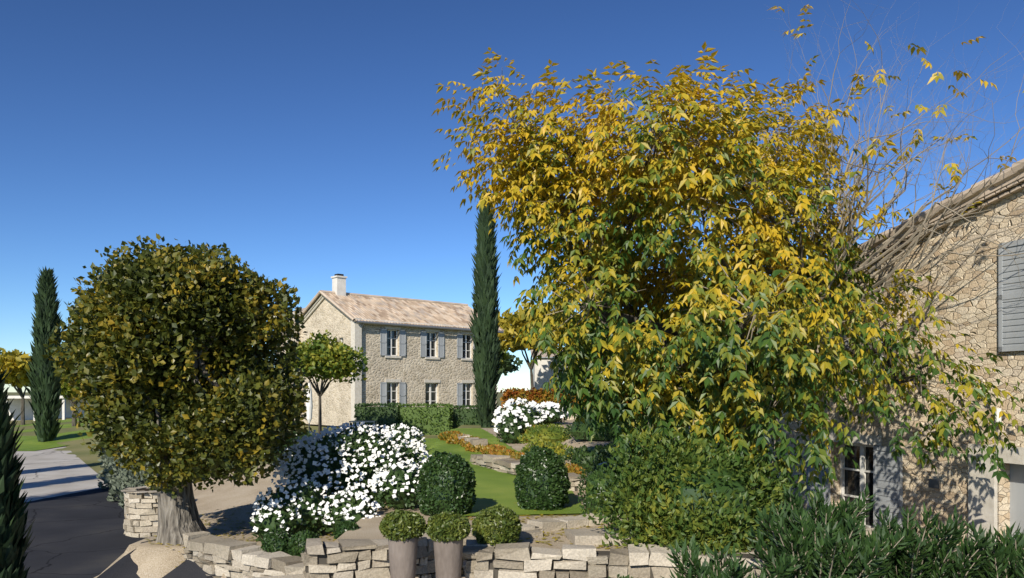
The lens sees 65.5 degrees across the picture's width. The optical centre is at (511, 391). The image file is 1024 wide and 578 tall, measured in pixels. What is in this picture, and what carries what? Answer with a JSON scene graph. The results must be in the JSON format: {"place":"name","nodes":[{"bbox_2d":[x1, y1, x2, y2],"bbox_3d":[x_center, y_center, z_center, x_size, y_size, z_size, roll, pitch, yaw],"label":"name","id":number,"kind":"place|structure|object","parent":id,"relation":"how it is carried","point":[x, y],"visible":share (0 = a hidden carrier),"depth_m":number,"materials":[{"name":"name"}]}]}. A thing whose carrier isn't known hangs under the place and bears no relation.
{"place":"outdoors","nodes":[
{"label":"outdoors","id":0,"kind":"place"},
{"bbox_2d":[13,418,94,450],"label":"lawn","id":1,"kind":"structure","parent":0,"point":[30,443],"depth_m":46.76,"materials":[{"name":"green plant"}]},
{"bbox_2d":[14,447,106,501],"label":"driveway","id":2,"kind":"structure","parent":0,"point":[49,473],"depth_m":28.75,"materials":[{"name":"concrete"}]},
{"bbox_2d":[23,487,215,577],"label":"road asphalt","id":3,"kind":"structure","parent":0,"point":[79,535],"depth_m":15.99,"materials":[{"name":"grey asphalt"}]},
{"bbox_2d":[7,392,817,577],"bbox_3d":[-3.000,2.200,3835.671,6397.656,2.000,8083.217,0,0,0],"label":"terrain","id":4,"kind":"structure","parent":0,"point":[151,560],"depth_m":15.28,"materials":[{"name":"beige soil"}]},
{"bbox_2d":[0,347,31,424],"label":"yellow tree","id":5,"kind":"object","parent":4,"relation":"on","point":[15,361],"visible":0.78,"depth_m":68.48,"materials":[{"name":"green plant"}]},
{"bbox_2d":[0,361,36,577],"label":"cypress tree","id":6,"kind":"object","parent":4,"relation":"on","point":[14,544],"visible":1,"depth_m":6.00,"materials":[{"name":"green plant"}]},
{"bbox_2d":[24,266,65,441],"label":"cypress tree","id":7,"kind":"object","parent":4,"relation":"on","point":[45,393],"visible":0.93,"depth_m":45.54,"materials":[{"name":"green plant"}]},
{"bbox_2d":[7,396,88,420],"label":"building","id":8,"kind":"structure","parent":4,"relation":"on","point":[65,412],"depth_m":82.00,"materials":[{"name":"paint"}]},
{"bbox_2d":[60,341,76,364],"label":"green tree","id":9,"kind":"object","parent":4,"relation":"on","point":[65,352],"visible":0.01,"depth_m":91.90,"materials":[{"name":"green plant"}]},
{"bbox_2d":[60,368,81,426],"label":"yellow tree","id":10,"kind":"object","parent":4,"relation":"on","point":[66,392],"visible":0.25,"depth_m":59.48,"materials":[{"name":"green plant"}]},
{"bbox_2d":[98,450,106,465],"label":"shrub","id":11,"kind":"object","parent":4,"relation":"on","point":[102,459],"visible":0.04,"depth_m":29.91,"materials":[{"name":"green plant"}]},
{"bbox_2d":[96,452,126,478],"bbox_3d":[-13.212,2.461,27.535,1.961,1.008,2.124,0,0,0],"label":"lavender mound","id":12,"kind":"object","parent":4,"relation":"on","point":[109,461],"visible":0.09,"depth_m":27.01,"materials":[{"name":"green plant"}]},
{"bbox_2d":[98,459,149,488],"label":"shrub","id":13,"kind":"object","parent":4,"relation":"on","point":[108,478],"visible":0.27,"depth_m":23.95,"materials":[{"name":"green plant"}]},
{"bbox_2d":[107,471,150,501],"bbox_3d":[-10.204,2.592,21.974,1.748,0.897,1.764,0,0,12],"label":"lavender mound","id":14,"kind":"object","parent":4,"relation":"on","point":[130,479],"visible":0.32,"depth_m":21.54,"materials":[{"name":"green plant"}]},
{"bbox_2d":[117,485,144,507],"bbox_3d":[-9.012,2.660,20.004,1.610,0.744,1.651,0,0,0],"label":"lavender mound","id":15,"kind":"object","parent":4,"relation":"on","point":[121,503],"visible":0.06,"depth_m":19.58,"materials":[{"name":"green plant"}]},
{"bbox_2d":[121,481,157,537],"bbox_3d":[-7.566,2.500,16.883,1.360,1.401,1.358,0,0,0],"label":"stone pillar","id":16,"kind":"object","parent":4,"relation":"on","point":[141,512],"visible":0.38,"depth_m":16.35,"materials":[{"name":"beige stone"}]},
{"bbox_2d":[42,233,311,544],"bbox_3d":[-5.578,0.043,13.494,4.314,5.443,3.808,0,0,0],"label":"mulberry tree","id":17,"kind":"object","parent":4,"relation":"on","point":[165,358],"visible":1,"depth_m":12.51,"materials":[{"name":"green plant"}]},
{"bbox_2d":[145,504,378,566],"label":"fallen leaves","id":18,"kind":"object","parent":4,"relation":"on","point":[231,529],"visible":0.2,"depth_m":14.17,"materials":[{"name":"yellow plant"}]},
{"bbox_2d":[261,528,290,553],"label":"shrub","id":19,"kind":"object","parent":4,"relation":"on","point":[274,540],"visible":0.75,"depth_m":11.81,"materials":[{"name":"green plant"}]},
{"bbox_2d":[249,501,308,541],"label":"flower shrub","id":20,"kind":"object","parent":4,"relation":"on","point":[270,519],"visible":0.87,"depth_m":13.11,"materials":[{"name":"white plant"}]},
{"bbox_2d":[264,431,319,467],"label":"flower shrub","id":21,"kind":"object","parent":4,"relation":"on","point":[301,436],"visible":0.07,"depth_m":22.05,"materials":[{"name":"green plant"}]},
{"bbox_2d":[252,476,340,534],"bbox_3d":[-3.767,2.004,13.980,1.610,1.033,1.471,0,0,0],"label":"flower shrub","id":22,"kind":"object","parent":4,"relation":"on","point":[308,501],"visible":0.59,"depth_m":13.66,"materials":[{"name":"white plant"}]},
{"bbox_2d":[286,529,319,556],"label":"shrub","id":23,"kind":"object","parent":4,"relation":"on","point":[296,543],"visible":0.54,"depth_m":11.60,"materials":[{"name":"green plant"}]},
{"bbox_2d":[306,381,312,430],"bbox_3d":[-8.150,0.825,32.000,0.500,2.550,0.500,0,0,0],"label":"closed parasol","id":24,"kind":"object","parent":4,"relation":"on","point":[309,405],"visible":0.68,"depth_m":31.91,"materials":[{"name":"white fabric"}]},
{"bbox_2d":[279,329,369,433],"bbox_3d":[-7.834,-0.133,32.935,3.922,4.867,3.376,0,0,0],"label":"tree by house","id":25,"kind":"object","parent":4,"relation":"on","point":[324,358],"visible":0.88,"depth_m":32.33,"materials":[{"name":"green plant"}]},
{"bbox_2d":[334,520,358,538],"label":"shrub","id":26,"kind":"object","parent":4,"relation":"on","point":[341,527],"visible":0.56,"depth_m":12.09,"materials":[{"name":"green plant"}]},
{"bbox_2d":[321,486,380,538],"bbox_3d":[-2.725,2.053,13.512,1.044,0.917,0.965,0,0,0],"label":"flower shrub","id":27,"kind":"object","parent":4,"relation":"on","point":[356,507],"visible":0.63,"depth_m":13.31,"materials":[{"name":"white plant"}]},
{"bbox_2d":[271,421,431,506],"bbox_3d":[-3.091,1.478,15.795,3.210,1.790,3.203,0,0,0],"label":"flower shrub","id":28,"kind":"object","parent":4,"relation":"on","point":[343,457],"visible":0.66,"depth_m":14.97,"materials":[{"name":"white plant"}]},
{"bbox_2d":[349,421,377,430],"bbox_3d":[-6.900,1.725,37.000,1.200,0.750,0.800,0,0,0],"label":"garden table","id":29,"kind":"object","parent":4,"relation":"on","point":[364,421],"visible":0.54,"depth_m":36.60,"materials":[{"name":"silver metal"}]},
{"bbox_2d":[354,402,401,432],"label":"dark hedge","id":30,"kind":"object","parent":4,"relation":"on","point":[386,415],"visible":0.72,"depth_m":38.67,"materials":[{"name":"green plant"}]},
{"bbox_2d":[280,298,496,425],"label":"house walls","id":31,"kind":"structure","parent":4,"relation":"on","point":[414,370],"depth_m":47.52,"materials":[{"name":"beige stone"}]},
{"bbox_2d":[303,294,320,315],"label":"house roof","id":32,"kind":"structure","parent":31,"relation":"on","point":[312,304],"depth_m":48.46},
{"bbox_2d":[274,290,499,329],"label":"roof","id":33,"kind":"structure","parent":31,"relation":"attached to","point":[331,301],"depth_m":48.44,"materials":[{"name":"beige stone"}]},
{"bbox_2d":[356,321,503,332],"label":"rain gutter","id":34,"kind":"object","parent":33,"relation":"attached to","point":[406,325],"visible":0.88,"depth_m":46.99,"materials":[{"name":"grey metal"}]},
{"bbox_2d":[341,329,470,407],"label":"house window frames","id":35,"kind":"structure","parent":31,"relation":"in","point":[430,340],"depth_m":48.66,"materials":[{"name":"white wood"}]},
{"bbox_2d":[387,331,469,406],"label":"house glass","id":36,"kind":"object","parent":35,"relation":"in","point":[433,393],"visible":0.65,"depth_m":48.64,"materials":[{"name":"glass"}]},
{"bbox_2d":[351,318,474,420],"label":"stone trim","id":37,"kind":"structure","parent":31,"relation":"attached to","point":[356,341],"depth_m":44.91,"materials":[{"name":"beige stone"}]},
{"bbox_2d":[325,293,503,330],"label":"house roof","id":38,"kind":"structure","parent":31,"relation":"on","point":[386,309],"depth_m":49.00,"materials":[{"name":"brown tile"}]},
{"bbox_2d":[331,274,346,295],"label":"house chimney","id":39,"kind":"object","parent":38,"relation":"on","point":[339,284],"visible":0.93,"depth_m":47.98,"materials":[{"name":"white paint"}]},
{"bbox_2d":[380,329,474,406],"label":"window shutters","id":40,"kind":"object","parent":31,"relation":"attached to","point":[402,352],"visible":0.74,"depth_m":47.15,"materials":[{"name":"grey wood"}]},
{"bbox_2d":[371,459,421,509],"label":"flower shrub","id":41,"kind":"object","parent":4,"relation":"on","point":[397,485],"visible":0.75,"depth_m":14.07,"materials":[{"name":"white plant"}]},
{"bbox_2d":[388,537,417,577],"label":"planter pot","id":42,"kind":"object","parent":4,"relation":"on","point":[402,558],"visible":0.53,"depth_m":9.85,"materials":[{"name":"ceramic"}]},
{"bbox_2d":[379,509,426,540],"bbox_3d":[-1.362,1.670,10.000,0.623,0.425,0.624,0,0,0],"label":"potted box ball","id":43,"kind":"object","parent":42,"relation":"on","point":[401,524],"visible":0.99,"depth_m":9.81,"materials":[{"name":"green plant"}]},
{"bbox_2d":[382,423,427,452],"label":"flower shrub","id":44,"kind":"object","parent":4,"relation":"on","point":[412,432],"visible":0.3,"depth_m":24.33,"materials":[{"name":"white plant"}]},
{"bbox_2d":[397,402,453,434],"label":"hedge","id":45,"kind":"object","parent":4,"relation":"on","point":[435,419],"visible":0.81,"depth_m":38.72,"materials":[{"name":"green plant"}]},
{"bbox_2d":[414,450,476,515],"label":"trimmed bush","id":46,"kind":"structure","parent":4,"relation":"on","point":[447,482],"depth_m":13.35,"materials":[{"name":"green plant"}]},
{"bbox_2d":[433,539,462,577],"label":"planter pot","id":47,"kind":"object","parent":4,"relation":"on","point":[448,559],"visible":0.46,"depth_m":9.85,"materials":[{"name":"concrete"}]},
{"bbox_2d":[424,511,470,542],"bbox_3d":[-0.803,1.695,9.990,0.602,0.413,0.604,0,0,0],"label":"potted box ball","id":48,"kind":"object","parent":47,"relation":"on","point":[446,526],"visible":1,"depth_m":9.81,"materials":[{"name":"green plant"}]},
{"bbox_2d":[253,527,644,577],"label":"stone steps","id":49,"kind":"structure","parent":4,"relation":"on","point":[590,536],"depth_m":11.00,"materials":[{"name":"beige stone"}]},
{"bbox_2d":[438,430,460,440],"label":"orange groundcover","id":50,"kind":"object","parent":4,"relation":"on","point":[444,435],"visible":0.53,"depth_m":28.47,"materials":[{"name":"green plant"}]},
{"bbox_2d":[446,433,466,443],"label":"orange groundcover","id":51,"kind":"object","parent":4,"relation":"on","point":[452,439],"visible":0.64,"depth_m":27.00,"materials":[{"name":"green plant"}]},
{"bbox_2d":[452,404,479,428],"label":"hedge","id":52,"kind":"object","parent":4,"relation":"on","point":[463,415],"visible":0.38,"depth_m":39.66,"materials":[{"name":"green plant"}]},
{"bbox_2d":[458,436,481,446],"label":"orange groundcover","id":53,"kind":"object","parent":4,"relation":"on","point":[461,442],"visible":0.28,"depth_m":25.96,"materials":[{"name":"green plant"}]},
{"bbox_2d":[464,441,489,452],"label":"orange flowers","id":54,"kind":"object","parent":4,"relation":"on","point":[472,448],"visible":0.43,"depth_m":24.41,"materials":[{"name":"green plant"}]},
{"bbox_2d":[467,189,502,427],"bbox_3d":[-1.224,-3.780,36.848,1.688,11.260,1.674,0,0,0],"label":"cypress tree","id":55,"kind":"object","parent":4,"relation":"on","point":[484,327],"visible":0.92,"depth_m":36.42,"materials":[{"name":"green plant"}]},
{"bbox_2d":[480,444,507,453],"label":"orange groundcover","id":56,"kind":"object","parent":4,"relation":"on","point":[487,449],"visible":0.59,"depth_m":23.38,"materials":[{"name":"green plant"}]},
{"bbox_2d":[471,504,522,545],"bbox_3d":[-0.203,1.830,10.791,0.711,0.622,0.711,0,0,0],"label":"box ball","id":57,"kind":"object","parent":4,"relation":"on","point":[498,524],"visible":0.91,"depth_m":10.58,"materials":[{"name":"green plant"}]},
{"bbox_2d":[413,428,584,515],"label":"lawn grass","id":58,"kind":"structure","parent":4,"relation":"on","point":[492,488],"depth_m":17.47,"materials":[{"name":"green plant"}]},
{"bbox_2d":[489,448,517,455],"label":"orange groundcover","id":59,"kind":"object","parent":4,"relation":"on","point":[503,451],"visible":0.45,"depth_m":22.15,"materials":[{"name":"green plant"}]},
{"bbox_2d":[497,345,509,369],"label":"yellow tree","id":60,"kind":"object","parent":4,"relation":"on","point":[504,357],"visible":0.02,"depth_m":65.86,"materials":[{"name":"green plant"}]},
{"bbox_2d":[498,352,522,375],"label":"green tree","id":61,"kind":"object","parent":4,"relation":"on","point":[509,366],"visible":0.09,"depth_m":145.95,"materials":[{"name":"green plant"}]},
{"bbox_2d":[493,410,530,443],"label":"flowering bush","id":62,"kind":"object","parent":4,"relation":"on","point":[511,429],"visible":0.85,"depth_m":27.23,"materials":[{"name":"white plant"}]},
{"bbox_2d":[508,451,523,459],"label":"orange groundcover","id":63,"kind":"object","parent":4,"relation":"on","point":[516,456],"visible":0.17,"depth_m":21.05,"materials":[{"name":"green plant"}]},
{"bbox_2d":[491,397,546,428],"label":"flowering bush","id":64,"kind":"object","parent":4,"relation":"on","point":[530,414],"visible":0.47,"depth_m":29.65,"materials":[{"name":"white plant"}]},
{"bbox_2d":[498,298,570,389],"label":"yellow tree","id":65,"kind":"object","parent":4,"relation":"on","point":[511,325],"visible":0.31,"depth_m":60.34,"materials":[{"name":"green plant"}]},
{"bbox_2d":[513,445,571,510],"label":"trimmed bush","id":66,"kind":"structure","parent":4,"relation":"on","point":[541,481],"depth_m":13.96,"materials":[{"name":"green plant"}]},
{"bbox_2d":[517,423,570,443],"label":"rockery shrub","id":67,"kind":"object","parent":4,"relation":"on","point":[552,433],"visible":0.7,"depth_m":24.99,"materials":[{"name":"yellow plant"}]},
{"bbox_2d":[520,440,573,458],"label":"rockery shrub","id":68,"kind":"object","parent":4,"relation":"on","point":[558,448],"visible":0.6,"depth_m":22.24,"materials":[{"name":"yellow plant"}]},
{"bbox_2d":[529,401,568,424],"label":"flowering bush","id":69,"kind":"object","parent":4,"relation":"on","point":[553,412],"visible":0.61,"depth_m":30.07,"materials":[{"name":"white plant"}]},
{"bbox_2d":[549,313,594,384],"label":"yellow tree","id":70,"kind":"object","parent":4,"relation":"on","point":[560,328],"visible":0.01,"depth_m":57.29,"materials":[{"name":"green plant"}]},
{"bbox_2d":[563,462,584,478],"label":"flowers","id":71,"kind":"object","parent":4,"relation":"on","point":[574,468],"visible":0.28,"depth_m":18.41,"materials":[{"name":"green plant"}]},
{"bbox_2d":[500,386,661,419],"bbox_3d":[4.545,0.806,33.862,10.190,2.109,0.780,0,0,9],"label":"hedge","id":72,"kind":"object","parent":4,"relation":"on","point":[538,396],"depth_m":34.14,"materials":[{"name":"plant"}]},
{"bbox_2d":[560,444,604,469],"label":"rockery shrub","id":73,"kind":"object","parent":4,"relation":"on","point":[581,455],"visible":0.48,"depth_m":19.67,"materials":[{"name":"green plant"}]},
{"bbox_2d":[560,415,626,440],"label":"rockery shrub","id":74,"kind":"object","parent":4,"relation":"on","point":[576,431],"visible":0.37,"depth_m":23.43,"materials":[{"name":"green plant"}]},
{"bbox_2d":[181,434,1023,577],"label":"dry stone walls","id":75,"kind":"structure","parent":4,"relation":"on","point":[217,556],"depth_m":10.48,"materials":[{"name":"grey stone"}]},
{"bbox_2d":[577,450,628,516],"bbox_3d":[1.544,1.516,13.190,0.940,1.184,1.015,0,0,0],"label":"dark shrub","id":76,"kind":"object","parent":4,"relation":"on","point":[594,468],"visible":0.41,"depth_m":13.04,"materials":[{"name":"green plant"}]},
{"bbox_2d":[466,507,766,551],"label":"fallen walnut leaves","id":77,"kind":"object","parent":4,"relation":"on","point":[560,533],"visible":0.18,"depth_m":11.74,"materials":[{"name":"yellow plant"}]},
{"bbox_2d":[585,438,647,472],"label":"rockery shrub","id":78,"kind":"object","parent":4,"relation":"on","point":[593,457],"visible":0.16,"depth_m":17.40,"materials":[{"name":"green plant"}]},
{"bbox_2d":[608,573,633,577],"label":"low shrub","id":79,"kind":"object","parent":4,"relation":"on","point":[618,575],"visible":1,"depth_m":9.39,"materials":[{"name":"green plant"}]},
{"bbox_2d":[598,446,651,494],"bbox_3d":[2.264,1.569,15.798,1.311,0.997,1.300,0,0,0],"label":"rockery shrub","id":80,"kind":"object","parent":4,"relation":"on","point":[603,458],"visible":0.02,"depth_m":15.64,"materials":[{"name":"green plant"}]},
{"bbox_2d":[582,425,793,557],"bbox_3d":[2.505,1.579,11.178,2.862,2.267,2.319,0,0,-41],"label":"yellow green shrub","id":81,"kind":"object","parent":4,"relation":"on","point":[708,499],"visible":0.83,"depth_m":10.65,"materials":[{"name":"green plant"}]},
{"bbox_2d":[431,0,1023,504],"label":"walnut tree","id":82,"kind":"object","parent":4,"relation":"on","point":[703,354],"visible":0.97,"depth_m":11.83,"materials":[{"name":"yellow plant"}]},
{"bbox_2d":[661,535,801,577],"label":"oleander bush","id":83,"kind":"object","parent":4,"relation":"on","point":[696,569],"visible":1,"depth_m":8.23,"materials":[{"name":"green plant"}]},
{"bbox_2d":[766,483,875,551],"bbox_3d":[3.965,1.940,10.544,1.419,1.526,1.533,0,0,-21],"label":"oleander bush","id":84,"kind":"object","parent":4,"relation":"on","point":[846,508],"visible":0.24,"depth_m":10.32,"materials":[{"name":"green plant"}]},
{"bbox_2d":[743,501,920,577],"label":"oleander bush","id":85,"kind":"object","parent":4,"relation":"on","point":[829,561],"visible":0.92,"depth_m":8.61,"materials":[{"name":"green plant"}]},
{"bbox_2d":[682,184,1023,545],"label":"barn walls","id":86,"kind":"structure","parent":4,"relation":"on","point":[978,324],"depth_m":13.42,"materials":[{"name":"beige stone"}]},
{"bbox_2d":[840,334,874,527],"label":"barn window frames","id":87,"kind":"structure","parent":86,"relation":"in","point":[863,470],"depth_m":15.77,"materials":[{"name":"white wood"}]},
{"bbox_2d":[845,337,872,525],"bbox_3d":[7.555,0.425,13.579,0.066,5.510,5.705,0,0,-15],"label":"window glass","id":88,"kind":"object","parent":87,"relation":"in","point":[852,482],"depth_m":15.94,"materials":[{"name":"black glass"}]},
{"bbox_2d":[807,239,1023,527],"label":"window shutters","id":89,"kind":"object","parent":86,"relation":"attached to","point":[887,479],"visible":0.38,"depth_m":12.52,"materials":[{"name":"grey wood"}]},
{"bbox_2d":[825,380,1023,545],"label":"stone trim","id":90,"kind":"structure","parent":86,"relation":"attached to","point":[982,499],"depth_m":12.81,"materials":[{"name":"beige stone"}]},
{"bbox_2d":[833,159,1023,277],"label":"barn roof","id":91,"kind":"structure","parent":86,"relation":"on","point":[998,190],"depth_m":12.91,"materials":[{"name":"beige stone"}]},
{"bbox_2d":[929,408,1004,488],"bbox_3d":[7.457,0.963,13.164,0.133,1.405,1.450,0,0,-18],"label":"wall lamp and plaque","id":92,"kind":"object","parent":86,"relation":"attached to","point":[935,483],"visible":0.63,"depth_m":13.66,"materials":[{"name":"white paint"}]},
{"bbox_2d":[1010,463,1023,538],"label":"barn door","id":93,"kind":"structure","parent":86,"relation":"in","point":[1017,493],"depth_m":12.60,"materials":[{"name":"grey wood"}]},
{"bbox_2d":[837,503,1003,577],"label":"oleander bush","id":94,"kind":"object","parent":4,"relation":"on","point":[919,557],"visible":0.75,"depth_m":8.86,"materials":[{"name":"green plant"}]},
{"bbox_2d":[943,519,1023,577],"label":"oleander bush","id":95,"kind":"object","parent":4,"relation":"on","point":[1010,551],"visible":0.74,"depth_m":8.85,"materials":[{"name":"green plant"}]},
{"bbox_2d":[0,0,1023,391],"label":"sky","id":96,"kind":"structure","parent":0,"point":[298,137],"materials":[{"name":"blue"}]},
{"bbox_2d":[530,350,591,390],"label":"white house","id":97,"kind":"structure","parent":0,"point":[542,373],"depth_m":70.00,"materials":[{"name":"white paint"}]}
]}

